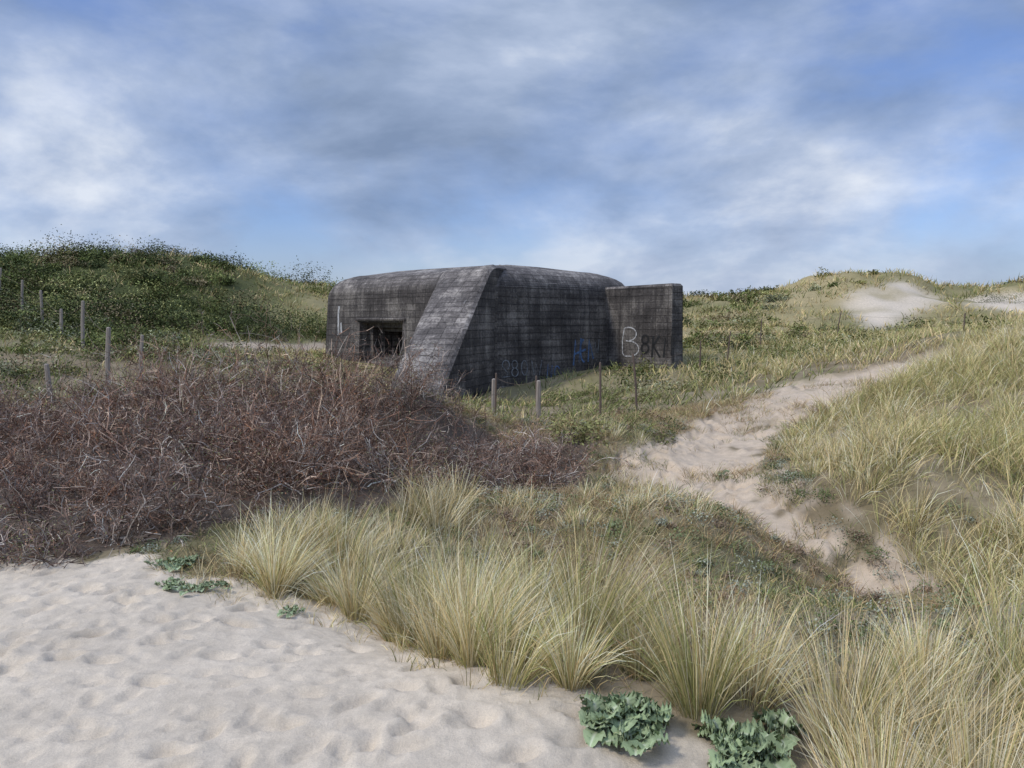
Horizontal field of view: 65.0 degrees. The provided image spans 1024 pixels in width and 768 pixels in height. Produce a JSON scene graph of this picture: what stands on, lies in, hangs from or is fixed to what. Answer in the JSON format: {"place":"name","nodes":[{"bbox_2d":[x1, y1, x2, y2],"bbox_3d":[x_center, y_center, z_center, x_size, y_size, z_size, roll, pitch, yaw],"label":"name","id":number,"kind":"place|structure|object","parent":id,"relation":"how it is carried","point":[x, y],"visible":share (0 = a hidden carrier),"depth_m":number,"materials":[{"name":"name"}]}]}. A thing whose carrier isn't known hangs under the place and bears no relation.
{"place":"outdoors","nodes":[
{"label":"outdoors","id":0,"kind":"place"},
{"bbox_2d":[0,552,717,767],"bbox_3d":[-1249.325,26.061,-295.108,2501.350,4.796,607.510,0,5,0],"label":"beach sand","id":1,"kind":"structure","parent":0,"point":[117,661],"depth_m":4.54,"materials":[{"name":"beige sand"}]},
{"bbox_2d":[154,577,194,595],"bbox_3d":[-2.625,1.575,6.328,0.432,0.073,0.228,3,5,32],"label":"sea kale","id":2,"kind":"object","parent":1,"relation":"on","point":[173,583],"visible":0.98,"depth_m":6.29,"materials":[{"name":"green plant"}]},
{"bbox_2d":[144,553,205,571],"bbox_3d":[-2.894,1.511,6.904,0.379,0.088,0.376,2,5,21],"label":"sea kale","id":3,"kind":"object","parent":1,"relation":"on","point":[176,560],"visible":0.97,"depth_m":6.84,"materials":[{"name":"green plant"}]},
{"bbox_2d":[193,579,231,591],"bbox_3d":[-2.393,1.586,6.367,0.319,0.074,0.211,-2,5,-22],"label":"sea kale","id":4,"kind":"object","parent":1,"relation":"on","point":[200,588],"visible":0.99,"depth_m":6.33,"materials":[{"name":"green plant"}]},
{"bbox_2d":[277,604,305,617],"bbox_3d":[-1.671,1.703,6.044,0.183,0.063,0.240,3,5,31],"label":"sea kale","id":5,"kind":"object","parent":1,"relation":"on","point":[291,611],"visible":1,"depth_m":6.04,"materials":[{"name":"green plant"}]},
{"bbox_2d":[578,688,673,755],"bbox_3d":[0.593,1.721,4.138,0.504,0.199,0.548,0,5,0],"label":"sea kale","id":6,"kind":"object","parent":1,"relation":"on","point":[636,720],"visible":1,"depth_m":4.09,"materials":[{"name":"green plant"}]},
{"bbox_2d":[691,706,806,767],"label":"sea kale","id":7,"kind":"object","parent":1,"relation":"on","point":[752,744],"visible":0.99,"depth_m":4.04,"materials":[{"name":"green plant"}]},
{"bbox_2d":[0,249,1023,767],"bbox_3d":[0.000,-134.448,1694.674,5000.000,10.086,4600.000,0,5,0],"label":"ground","id":8,"kind":"structure","parent":0,"point":[892,302],"depth_m":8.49,"materials":[{"name":"green plant"}]},
{"bbox_2d":[0,268,110,393],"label":"wooden fence","id":9,"kind":"object","parent":8,"relation":"on","point":[108,341],"visible":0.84,"depth_m":23.92,"materials":[{"name":"grey wood"}]},
{"bbox_2d":[11,335,143,404],"bbox_3d":[-8.902,-0.153,16.564,0.521,1.594,7.130,0,5,-3],"label":"wooden fence","id":10,"kind":"object","parent":8,"relation":"on","point":[47,371],"visible":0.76,"depth_m":15.01,"materials":[{"name":"grey wood"}]},
{"bbox_2d":[0,294,632,575],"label":"thorn brushwood","id":11,"kind":"object","parent":8,"relation":"on","point":[294,442],"visible":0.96,"depth_m":10.28,"materials":[{"name":"brown plant"}]},
{"bbox_2d":[325,265,682,399],"bbox_3d":[-2.130,-1.307,30.076,12.367,6.234,13.329,-4,6,-38],"label":"concrete bunker","id":12,"kind":"object","parent":8,"relation":"on","point":[508,324],"visible":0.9,"depth_m":27.89,"materials":[{"name":"grey concrete"}]},
{"bbox_2d":[0,224,1023,447],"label":"green shrubs","id":13,"kind":"object","parent":8,"relation":"on","point":[131,304],"visible":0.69,"depth_m":37.36,"materials":[{"name":"green plant"}]},
{"bbox_2d":[127,381,1023,707],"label":"dune herbs","id":14,"kind":"object","parent":8,"relation":"on","point":[749,525],"visible":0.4,"depth_m":7.39,"materials":[{"name":"green plant"}]},
{"bbox_2d":[494,311,965,415],"bbox_3d":[9.370,-0.916,25.094,7.837,2.978,23.732,4,6,38],"label":"wire fence","id":15,"kind":"object","parent":8,"relation":"on","point":[599,391],"visible":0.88,"depth_m":18.76,"materials":[{"name":"wood"}]},
{"bbox_2d":[0,0,1023,297],"label":"sky","id":16,"kind":"structure","parent":0,"point":[721,146],"materials":[{"name":"blue"}]},
{"bbox_2d":[598,346,949,598],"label":"sand path","id":17,"kind":"structure","parent":0,"point":[704,453],"depth_m":12.07,"materials":[{"name":"beige sand"}]}
]}

